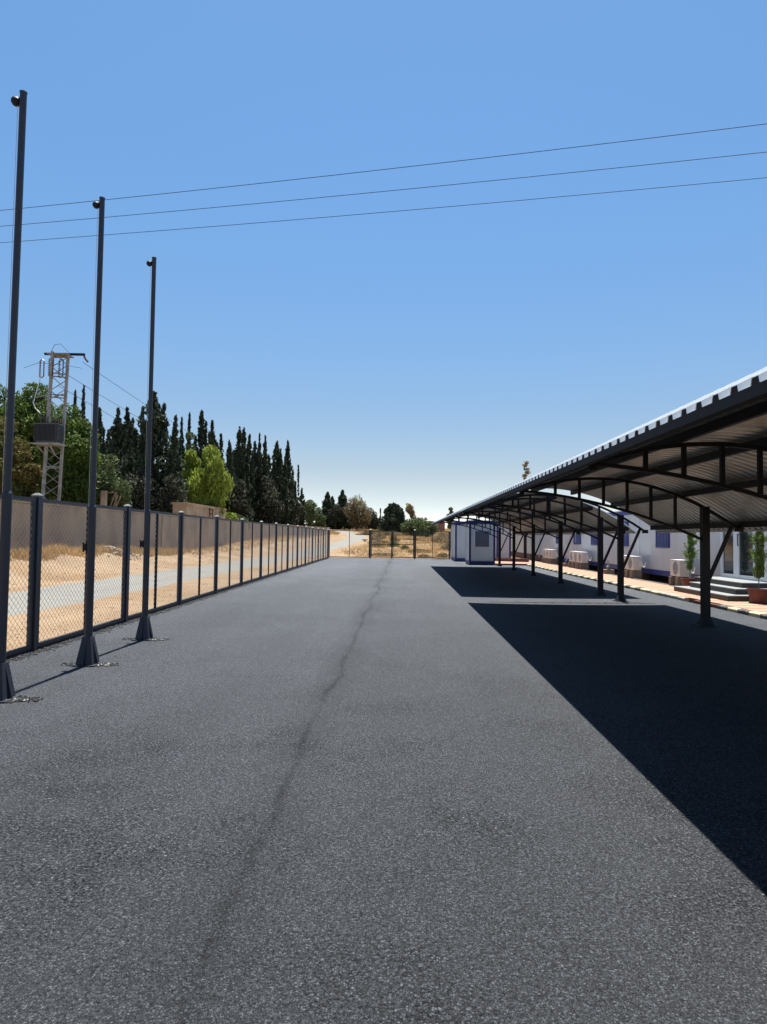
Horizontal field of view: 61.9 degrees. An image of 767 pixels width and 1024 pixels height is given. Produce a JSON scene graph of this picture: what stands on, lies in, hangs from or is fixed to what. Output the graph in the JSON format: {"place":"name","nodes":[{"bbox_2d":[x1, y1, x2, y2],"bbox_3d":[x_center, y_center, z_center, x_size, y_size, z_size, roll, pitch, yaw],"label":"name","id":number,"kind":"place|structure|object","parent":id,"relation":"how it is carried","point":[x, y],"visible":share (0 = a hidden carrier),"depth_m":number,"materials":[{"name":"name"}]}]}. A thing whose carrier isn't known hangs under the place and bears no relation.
{"place":"outdoors","nodes":[
{"label":"outdoors","id":0,"kind":"place"},
{"bbox_2d":[25,344,88,504],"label":"lattice tower","id":1,"kind":"structure","parent":0,"point":[66,356],"depth_m":32.76,"materials":[{"name":"metal"}]},
{"bbox_2d":[33,416,64,442],"bbox_3d":[-16.916,-4.174,32.337,1.290,1.420,0.730,1,-2,2],"label":"transformer","id":2,"kind":"object","parent":1,"relation":"on","point":[51,432],"visible":1,"depth_m":32.03,"materials":[{"name":"grey metal"}]},
{"bbox_2d":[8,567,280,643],"bbox_3d":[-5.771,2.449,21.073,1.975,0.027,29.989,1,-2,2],"label":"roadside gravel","id":3,"kind":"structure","parent":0,"point":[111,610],"depth_m":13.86,"materials":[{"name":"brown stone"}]},
{"bbox_2d":[6,558,328,662],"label":"gravel","id":4,"kind":"object","parent":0,"point":[94,633],"visible":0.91,"depth_m":11.64,"materials":[{"name":"stone gravel"}]},
{"bbox_2d":[8,531,366,615],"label":"road","id":5,"kind":"structure","parent":0,"point":[353,539],"depth_m":20.94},
{"bbox_2d":[6,528,448,650],"bbox_3d":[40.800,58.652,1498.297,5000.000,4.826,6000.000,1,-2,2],"label":"ground","id":6,"kind":"structure","parent":0,"point":[104,615],"depth_m":23.57,"materials":[{"name":"sand"}]},
{"bbox_2d":[0,384,32,462],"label":"pine tree","id":7,"kind":"object","parent":6,"relation":"on","point":[3,397],"visible":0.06,"depth_m":41.77,"materials":[{"name":"green plant"}]},
{"bbox_2d":[0,415,37,498],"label":"olive tree","id":8,"kind":"object","parent":6,"relation":"on","point":[24,445],"visible":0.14,"depth_m":33.48,"materials":[{"name":"green plant"}]},
{"bbox_2d":[11,450,41,501],"bbox_3d":[-18.496,-0.314,32.597,1.842,5.705,1.856,1,-2,2],"label":"olive tree","id":9,"kind":"object","parent":6,"relation":"on","point":[26,473],"visible":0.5,"depth_m":32.39,"materials":[{"name":"green plant"}]},
{"bbox_2d":[1,382,56,492],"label":"tree","id":10,"kind":"object","parent":6,"relation":"on","point":[27,414],"visible":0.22,"depth_m":41.94,"materials":[{"name":"green plant"}]},
{"bbox_2d":[32,402,102,506],"bbox_3d":[-19.571,-2.006,39.617,4.052,9.558,3.983,1,-2,2],"label":"tree","id":11,"kind":"object","parent":6,"relation":"on","point":[76,462],"visible":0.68,"depth_m":38.86,"materials":[{"name":"green plant"}]},
{"bbox_2d":[81,384,85,420],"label":"cypress","id":12,"kind":"object","parent":6,"relation":"on","point":[83,405],"visible":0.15,"depth_m":71.40,"materials":[{"name":"green plant"}]},
{"bbox_2d":[87,407,105,498],"bbox_3d":[-28.569,-3.671,62.966,3.974,13.582,3.925,1,-2,2],"label":"cypress","id":13,"kind":"object","parent":6,"relation":"on","point":[101,430],"visible":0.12,"depth_m":62.87,"materials":[{"name":"green plant"}]},
{"bbox_2d":[10,542,188,560],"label":"wall foot grass","id":14,"kind":"structure","parent":6,"relation":"on","point":[103,550],"depth_m":28.51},
{"bbox_2d":[87,453,133,510],"bbox_3d":[-18.761,-0.524,43.649,3.287,7.057,2.964,1,-2,2],"label":"leafy tree","id":15,"kind":"object","parent":6,"relation":"on","point":[111,484],"visible":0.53,"depth_m":43.37,"materials":[{"name":"green plant"}]},
{"bbox_2d":[100,491,120,509],"bbox_3d":[-16.772,0.849,39.268,1.199,4.300,0.280,1,-2,2],"label":"timber frame","id":16,"kind":"object","parent":6,"relation":"on","point":[103,501],"visible":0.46,"depth_m":39.28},
{"bbox_2d":[99,407,126,506],"bbox_3d":[-25.539,-3.444,61.077,4.322,13.219,4.013,3,-3,-44],"label":"cypress","id":17,"kind":"object","parent":6,"relation":"on","point":[116,445],"visible":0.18,"depth_m":60.84,"materials":[{"name":"green plant"}]},
{"bbox_2d":[114,420,133,502],"bbox_3d":[-23.355,-2.547,57.920,3.904,11.646,3.418,1,-2,2],"label":"cypress","id":18,"kind":"object","parent":6,"relation":"on","point":[125,448],"visible":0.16,"depth_m":57.66,"materials":[{"name":"green plant"}]},
{"bbox_2d":[9,544,250,587],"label":"bank stones","id":19,"kind":"object","parent":6,"relation":"on","point":[136,564],"visible":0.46,"depth_m":29.29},
{"bbox_2d":[100,545,159,566],"bbox_3d":[-14.087,2.228,32.636,4.498,1.077,4.144,-1,-3,38],"label":"rubble heap","id":20,"kind":"object","parent":6,"relation":"on","point":[140,555],"visible":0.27,"depth_m":32.54,"materials":[{"name":"brown stone"}]},
{"bbox_2d":[122,406,138,444],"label":"cypress","id":21,"kind":"object","parent":6,"relation":"on","point":[126,417],"visible":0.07,"depth_m":62.02,"materials":[{"name":"green plant"}]},
{"bbox_2d":[118,468,159,513],"bbox_3d":[-19.479,-0.155,50.488,4.142,6.847,4.987,1,-2,2],"label":"evergreen bush","id":22,"kind":"object","parent":6,"relation":"on","point":[138,494],"visible":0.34,"depth_m":49.74,"materials":[{"name":"green plant"}]},
{"bbox_2d":[116,391,190,507],"bbox_3d":[-19.051,-3.417,53.012,6.713,13.437,7.199,2,-3,-27],"label":"cypress","id":23,"kind":"object","parent":6,"relation":"on","point":[160,453],"visible":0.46,"depth_m":52.32,"materials":[{"name":"green plant"}]},
{"bbox_2d":[0,493,328,659],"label":"chain link fence","id":24,"kind":"object","parent":6,"relation":"on","point":[32,642],"visible":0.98,"depth_m":12.39,"materials":[{"name":"metal"}]},
{"bbox_2d":[0,499,329,551],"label":"boundary wall","id":25,"kind":"structure","parent":6,"relation":"on","point":[77,542],"depth_m":35.66,"materials":[{"name":"concrete"}]},
{"bbox_2d":[150,473,187,513],"bbox_3d":[-16.723,0.106,50.562,3.329,6.402,3.423,1,-2,2],"label":"evergreen bush","id":26,"kind":"object","parent":6,"relation":"on","point":[173,492],"visible":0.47,"depth_m":50.16,"materials":[{"name":"green plant"}]},
{"bbox_2d":[172,429,185,462],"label":"cypress","id":27,"kind":"object","parent":6,"relation":"on","point":[179,449],"visible":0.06,"depth_m":67.05,"materials":[{"name":"green plant"}]},
{"bbox_2d":[179,417,184,450],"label":"cypress","id":28,"kind":"object","parent":6,"relation":"on","point":[181,432],"visible":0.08,"depth_m":73.00,"materials":[{"name":"green plant"}]},
{"bbox_2d":[185,412,190,451],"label":"cypress","id":29,"kind":"object","parent":6,"relation":"on","point":[189,425],"visible":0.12,"depth_m":73.03,"materials":[{"name":"green plant"}]},
{"bbox_2d":[177,449,200,501],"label":"weeping tree","id":30,"kind":"object","parent":6,"relation":"on","point":[192,460],"visible":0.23,"depth_m":58.78,"materials":[{"name":"green plant"}]},
{"bbox_2d":[185,432,195,449],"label":"leafy tree","id":31,"kind":"object","parent":6,"relation":"on","point":[190,436],"visible":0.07,"depth_m":62.86,"materials":[{"name":"green plant"}]},
{"bbox_2d":[171,502,226,518],"bbox_3d":[-15.517,1.539,54.424,1.245,4.140,11.000,1,-2,2],"label":"concrete hut","id":32,"kind":"object","parent":6,"relation":"on","point":[187,508],"visible":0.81,"depth_m":51.64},
{"bbox_2d":[194,410,211,467],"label":"cypress","id":33,"kind":"object","parent":6,"relation":"on","point":[202,431],"visible":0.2,"depth_m":66.80,"materials":[{"name":"green plant"}]},
{"bbox_2d":[187,444,234,515],"bbox_3d":[-16.004,-1.569,58.498,3.959,9.648,4.185,-1,-3,42],"label":"weeping tree","id":34,"kind":"object","parent":6,"relation":"on","point":[212,479],"visible":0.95,"depth_m":57.76,"materials":[{"name":"green plant"}]},
{"bbox_2d":[210,420,217,447],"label":"cypress","id":35,"kind":"object","parent":6,"relation":"on","point":[213,437],"visible":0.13,"depth_m":68.85,"materials":[{"name":"green plant"}]},
{"bbox_2d":[218,433,230,511],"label":"cypress","id":36,"kind":"object","parent":6,"relation":"on","point":[221,441],"visible":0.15,"depth_m":76.81,"materials":[{"name":"green plant"}]},
{"bbox_2d":[226,440,235,491],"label":"cypress","id":37,"kind":"object","parent":6,"relation":"on","point":[229,461],"visible":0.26,"depth_m":80.76,"materials":[{"name":"green plant"}]},
{"bbox_2d":[225,512,238,519],"bbox_3d":[-15.695,1.617,63.434,2.414,3.335,2.297,1,-2,2],"label":"bush","id":38,"kind":"object","parent":6,"relation":"on","point":[230,515],"visible":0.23,"depth_m":63.25,"materials":[{"name":"green plant"}]},
{"bbox_2d":[231,426,246,504],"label":"cypress","id":39,"kind":"object","parent":6,"relation":"on","point":[238,459],"visible":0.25,"depth_m":84.62,"materials":[{"name":"green plant"}]},
{"bbox_2d":[226,478,254,521],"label":"evergreen bush","id":40,"kind":"object","parent":6,"relation":"on","point":[236,502],"visible":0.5,"depth_m":77.55,"materials":[{"name":"green plant"}]},
{"bbox_2d":[241,427,253,514],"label":"cypress","id":41,"kind":"object","parent":6,"relation":"on","point":[246,460],"visible":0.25,"depth_m":86.64,"materials":[{"name":"green plant"}]},
{"bbox_2d":[246,434,256,521],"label":"cypress","id":42,"kind":"object","parent":6,"relation":"on","point":[251,478],"visible":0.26,"depth_m":88.76,"materials":[{"name":"green plant"}]},
{"bbox_2d":[177,532,331,554],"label":"verge grass","id":43,"kind":"structure","parent":6,"relation":"on","point":[189,551],"depth_m":58.91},
{"bbox_2d":[253,441,263,521],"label":"cypress","id":44,"kind":"object","parent":6,"relation":"on","point":[257,473],"visible":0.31,"depth_m":90.54,"materials":[{"name":"green plant"}]},
{"bbox_2d":[258,433,262,474],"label":"cypress","id":45,"kind":"object","parent":6,"relation":"on","point":[260,447],"visible":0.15,"depth_m":92.85,"materials":[{"name":"green plant"}]},
{"bbox_2d":[262,435,269,522],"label":"cypress","id":46,"kind":"object","parent":6,"relation":"on","point":[265,465],"visible":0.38,"depth_m":92.68,"materials":[{"name":"green plant"}]},
{"bbox_2d":[252,476,284,523],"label":"evergreen bush","id":47,"kind":"object","parent":6,"relation":"on","point":[268,505],"visible":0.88,"depth_m":89.76,"materials":[{"name":"green plant"}]},
{"bbox_2d":[267,440,297,524],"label":"cypress","id":48,"kind":"object","parent":6,"relation":"on","point":[281,482],"visible":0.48,"depth_m":96.32,"materials":[{"name":"green plant"}]},
{"bbox_2d":[284,439,295,498],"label":"cypress","id":49,"kind":"object","parent":6,"relation":"on","point":[289,468],"visible":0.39,"depth_m":100.75,"materials":[{"name":"green plant"}]},
{"bbox_2d":[278,490,304,524],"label":"evergreen bush","id":50,"kind":"object","parent":6,"relation":"on","point":[293,504],"visible":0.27,"depth_m":98.07,"materials":[{"name":"green plant"}]},
{"bbox_2d":[290,472,296,522],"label":"cypress","id":51,"kind":"object","parent":6,"relation":"on","point":[294,489],"visible":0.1,"depth_m":107.52,"materials":[{"name":"green plant"}]},
{"bbox_2d":[293,465,302,531],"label":"bare conifer","id":52,"kind":"object","parent":6,"relation":"on","point":[297,499],"visible":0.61,"depth_m":104.60,"materials":[{"name":"green plant"}]},
{"bbox_2d":[296,488,306,526],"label":"cypress","id":53,"kind":"object","parent":6,"relation":"on","point":[304,513],"visible":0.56,"depth_m":106.19,"materials":[{"name":"green plant"}]},
{"bbox_2d":[304,499,319,525],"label":"leafy tree","id":54,"kind":"object","parent":6,"relation":"on","point":[311,516],"visible":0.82,"depth_m":124.74,"materials":[{"name":"green plant"}]},
{"bbox_2d":[313,507,326,526],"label":"leafy tree","id":55,"kind":"object","parent":6,"relation":"on","point":[320,522],"visible":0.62,"depth_m":133.95,"materials":[{"name":"green plant"}]},
{"bbox_2d":[321,491,336,528],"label":"fir tree","id":56,"kind":"object","parent":6,"relation":"on","point":[327,503],"visible":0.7,"depth_m":179.75,"materials":[{"name":"green plant"}]},
{"bbox_2d":[326,504,344,529],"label":"evergreen bush","id":57,"kind":"object","parent":6,"relation":"on","point":[336,512],"visible":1,"depth_m":177.49,"materials":[{"name":"green plant"}]},
{"bbox_2d":[332,489,352,529],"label":"fir tree","id":58,"kind":"object","parent":6,"relation":"on","point":[342,499],"visible":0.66,"depth_m":179.54,"materials":[{"name":"green plant"}]},
{"bbox_2d":[343,496,372,529],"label":"dry tree","id":59,"kind":"object","parent":6,"relation":"on","point":[358,519],"visible":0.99,"depth_m":171.01,"materials":[{"name":"brown plant"}]},
{"bbox_2d":[353,530,377,534],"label":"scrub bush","id":60,"kind":"object","parent":6,"relation":"on","point":[365,532],"visible":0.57,"depth_m":127.19,"materials":[{"name":"plant"}]},
{"bbox_2d":[364,508,377,529],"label":"evergreen bush","id":61,"kind":"object","parent":6,"relation":"on","point":[374,520],"visible":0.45,"depth_m":177.02,"materials":[{"name":"green plant"}]},
{"bbox_2d":[379,502,406,532],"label":"round tree","id":62,"kind":"object","parent":6,"relation":"on","point":[392,518],"visible":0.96,"depth_m":128.97,"materials":[{"name":"green plant"}]},
{"bbox_2d":[340,533,448,554],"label":"field grass","id":63,"kind":"structure","parent":6,"relation":"on","point":[428,541],"depth_m":71.11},
{"bbox_2d":[405,503,416,519],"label":"leaning tree","id":64,"kind":"object","parent":6,"relation":"on","point":[409,508],"visible":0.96,"depth_m":149.56,"materials":[{"name":"brown plant"}]},
{"bbox_2d":[399,517,430,536],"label":"leafy tree","id":65,"kind":"object","parent":6,"relation":"on","point":[416,524],"visible":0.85,"depth_m":98.79,"materials":[{"name":"green plant"}]},
{"bbox_2d":[424,521,438,536],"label":"leafy tree","id":66,"kind":"object","parent":6,"relation":"on","point":[434,527],"visible":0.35,"depth_m":110.80,"materials":[{"name":"green plant"}]},
{"bbox_2d":[429,533,447,542],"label":"scrub bush","id":67,"kind":"object","parent":6,"relation":"on","point":[440,537],"visible":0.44,"depth_m":86.75,"materials":[{"name":"brown plant"}]},
{"bbox_2d":[432,521,444,530],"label":"brick building","id":68,"kind":"structure","parent":6,"relation":"on","point":[441,526],"depth_m":164.62,"materials":[{"name":"red"}]},
{"bbox_2d":[446,507,453,529],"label":"leafy tree","id":69,"kind":"object","parent":6,"relation":"on","point":[450,509],"visible":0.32,"depth_m":139.38,"materials":[{"name":"green plant"}]},
{"bbox_2d":[522,461,530,479],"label":"sparse tree","id":70,"kind":"object","parent":6,"relation":"on","point":[526,474],"visible":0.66,"depth_m":77.62,"materials":[{"name":"green plant"}]},
{"bbox_2d":[0,124,764,210],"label":"power line","id":71,"kind":"object","parent":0,"point":[407,166],"visible":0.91,"depth_m":17.76,"materials":[{"name":"black"}]},
{"bbox_2d":[0,152,765,226],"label":"power line","id":72,"kind":"object","parent":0,"point":[406,189],"visible":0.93,"depth_m":18.88,"materials":[{"name":"black"}]},
{"bbox_2d":[0,557,766,1023],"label":"parking lot","id":73,"kind":"structure","parent":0,"point":[382,791],"depth_m":3.87,"materials":[{"name":"asphalt"}]},
{"bbox_2d":[0,90,27,703],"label":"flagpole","id":74,"kind":"object","parent":73,"relation":"on","point":[7,690],"visible":1,"depth_m":6.41,"materials":[{"name":"metal"}]},
{"bbox_2d":[5,695,42,703],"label":"asphalt crumbs","id":75,"kind":"object","parent":73,"relation":"on","point":[21,698],"visible":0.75,"depth_m":6.29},
{"bbox_2d":[71,196,104,666],"bbox_3d":[-3.689,-1.079,8.172,0.280,6.013,0.280,1,-2,2],"label":"pole","id":76,"kind":"object","parent":73,"relation":"on","point":[88,655],"visible":1,"depth_m":8.12,"materials":[{"name":"black metal"}]},
{"bbox_2d":[61,662,118,666],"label":"asphalt crumbs","id":77,"kind":"object","parent":73,"relation":"on","point":[72,663],"visible":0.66,"depth_m":8.02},
{"bbox_2d":[132,257,156,640],"bbox_3d":[-3.720,-1.048,10.154,0.280,6.105,0.280,1,-2,2],"label":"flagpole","id":78,"kind":"object","parent":73,"relation":"on","point":[144,631],"visible":1,"depth_m":10.11,"materials":[{"name":"metal"}]},
{"bbox_2d":[328,529,450,558],"bbox_3d":[0.433,2.523,49.545,9.536,2.361,0.151,1,-2,2],"label":"end fence","id":79,"kind":"object","parent":73,"relation":"on","point":[415,536],"visible":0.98,"depth_m":49.50,"materials":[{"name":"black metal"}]},
{"bbox_2d":[371,531,413,557],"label":"double gate","id":80,"kind":"structure","parent":79,"relation":"attached to","point":[392,538],"depth_m":49.52,"materials":[{"name":"metal"}]},
{"bbox_2d":[465,520,494,563],"bbox_3d":[6.169,1.930,40.948,1.690,2.740,2.390,1,-2,2],"label":"guard booth","id":81,"kind":"object","parent":73,"relation":"on","point":[479,547],"visible":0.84,"depth_m":39.80,"materials":[{"name":"white paint"}]},
{"bbox_2d":[474,530,489,547],"bbox_3d":[6.145,1.674,39.791,0.980,1.080,0.057,1,-2,2],"label":"window","id":82,"kind":"structure","parent":81,"relation":"in","point":[481,539],"depth_m":39.80,"materials":[{"name":"grey"}]},
{"bbox_2d":[451,521,510,560],"bbox_3d":[7.074,2.147,46.977,3.990,2.800,3.680,1,-2,2],"label":"prefab cabin","id":83,"kind":"object","parent":73,"relation":"on","point":[457,542],"visible":0.4,"depth_m":45.20,"materials":[{"name":"metal"}]},
{"bbox_2d":[431,492,635,595],"bbox_3d":[5.047,1.309,28.589,5.062,3.044,20.050,1,-2,2],"label":"carport","id":84,"kind":"object","parent":73,"relation":"on","point":[518,521],"visible":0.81,"depth_m":23.69,"materials":[{"name":"paint"}]},
{"bbox_2d":[466,367,766,626],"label":"carport","id":85,"kind":"object","parent":73,"relation":"on","point":[699,465],"visible":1,"depth_m":10.56,"materials":[{"name":"paint"}]},
{"bbox_2d":[0,177,766,242],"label":"power line","id":86,"kind":"object","parent":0,"point":[405,210],"visible":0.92,"depth_m":20.09,"materials":[{"name":"black"}]},
{"bbox_2d":[0,0,766,527],"label":"sky","id":87,"kind":"structure","parent":0,"point":[418,358],"materials":[{"name":"blue"}]},
{"bbox_2d":[352,552,522,558],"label":"field grass","id":88,"kind":"structure","parent":0,"point":[407,555],"depth_m":54.16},
{"bbox_2d":[495,558,528,561],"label":"wall","id":89,"kind":"structure","parent":0,"point":[516,559],"depth_m":42.90,"materials":[{"name":"brick"}]},
{"bbox_2d":[524,536,526,558],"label":"steel column","id":90,"kind":"structure","parent":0,"point":[525,547],"depth_m":43.20,"materials":[{"name":"metal"}]},
{"bbox_2d":[494,557,766,619],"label":"walkway","id":91,"kind":"structure","parent":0,"point":[659,585],"depth_m":21.47,"materials":[{"name":"concrete paving"},{"name":"brick"}]},
{"bbox_2d":[550,559,556,563],"bbox_3d":[10.548,3.077,39.657,0.420,0.300,0.200,1,-2,2],"label":"concrete block","id":92,"kind":"object","parent":91,"relation":"on","point":[553,561],"depth_m":39.56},
{"bbox_2d":[549,549,557,558],"bbox_3d":[10.653,2.641,39.887,0.511,0.589,0.866,1,-2,2],"label":"air conditioner","id":93,"kind":"object","parent":92,"relation":"on","point":[553,553],"visible":0.94,"depth_m":39.56,"materials":[{"name":"grey"}]},
{"bbox_2d":[579,563,588,568],"bbox_3d":[10.369,2.816,33.065,0.420,0.300,0.200,1,-2,2],"label":"concrete block","id":94,"kind":"object","parent":91,"relation":"on","point":[583,566],"depth_m":32.97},
{"bbox_2d":[578,552,591,563],"bbox_3d":[10.474,2.380,33.294,0.511,0.589,0.866,1,-2,2],"label":"air conditioner","id":95,"kind":"object","parent":94,"relation":"on","point":[583,557],"visible":1,"depth_m":32.97,"materials":[{"name":"grey"}]},
{"bbox_2d":[630,571,641,578],"bbox_3d":[10.170,2.528,25.773,0.420,0.300,0.200,1,-2,2],"label":"concrete block","id":96,"kind":"object","parent":91,"relation":"on","point":[635,574],"depth_m":25.67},
{"bbox_2d":[626,556,645,570],"bbox_3d":[10.275,2.091,26.003,0.511,0.589,0.866,1,-2,2],"label":"air conditioner","id":97,"kind":"object","parent":96,"relation":"on","point":[634,563],"visible":0.98,"depth_m":25.68,"materials":[{"name":"grey"}]},
{"bbox_2d":[511,511,766,581],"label":"prefab office","id":98,"kind":"structure","parent":91,"relation":"on","point":[656,550],"depth_m":24.82,"materials":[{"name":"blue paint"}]},
{"bbox_2d":[573,534,580,544],"bbox_3d":[10.973,1.281,36.268,0.063,1.160,1.450,1,-2,2],"label":"window","id":99,"kind":"structure","parent":98,"relation":"in","point":[578,536],"depth_m":36.19,"materials":[{"name":"blue paint"}]},
{"bbox_2d":[624,521,628,546],"bbox_3d":[10.769,0.984,28.776,0.063,1.160,1.350,1,-2,2],"label":"window","id":100,"kind":"structure","parent":98,"relation":"in","point":[626,536],"depth_m":28.19,"materials":[{"name":"blue paint"}]},
{"bbox_2d":[655,530,669,548],"bbox_3d":[10.651,0.812,24.431,0.063,1.160,1.250,1,-2,2],"label":"window","id":101,"kind":"structure","parent":98,"relation":"in","point":[662,540],"depth_m":24.41,"materials":[{"name":"blue paint"}]},
{"bbox_2d":[720,531,766,581],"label":"entrance door","id":102,"kind":"structure","parent":98,"relation":"in","point":[735,560],"depth_m":18.87,"materials":[{"name":"white glass"}]},
{"bbox_2d":[675,577,682,585],"bbox_3d":[10.053,2.357,21.478,0.420,0.300,0.200,1,-2,2],"label":"concrete block","id":103,"kind":"object","parent":91,"relation":"on","point":[678,581],"depth_m":21.39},
{"bbox_2d":[670,559,695,577],"bbox_3d":[10.158,1.921,21.708,0.511,0.589,0.866,1,-2,2],"label":"air conditioner","id":104,"kind":"object","parent":103,"relation":"on","point":[678,569],"visible":0.98,"depth_m":21.44,"materials":[{"name":"grey"}]},
{"bbox_2d":[680,532,699,585],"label":"potted conifer","id":105,"kind":"object","parent":91,"relation":"on","point":[691,543],"visible":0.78,"depth_m":20.19,"materials":[{"name":"plant"}]},
{"bbox_2d":[673,576,766,601],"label":"entrance steps","id":106,"kind":"structure","parent":91,"relation":"on","point":[727,589],"depth_m":17.41,"materials":[{"name":"concrete"}]},
{"bbox_2d":[746,531,766,603],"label":"potted conifer","id":107,"kind":"object","parent":91,"relation":"on","point":[758,595],"visible":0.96,"depth_m":16.00,"materials":[{"name":"plant"}]},
{"bbox_3d":[10.392,2.850,33.914,0.420,0.300,0.200,1,-2,2],"label":"concrete block","id":108,"kind":"object","parent":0,"visible":0},
{"bbox_2d":[573,551,578,562],"bbox_3d":[10.497,2.413,34.144,0.511,0.589,0.866,1,-2,2],"label":"air conditioner","id":109,"kind":"object","parent":108,"relation":"on","point":[575,556],"visible":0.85,"depth_m":34.13,"materials":[{"name":"grey"}]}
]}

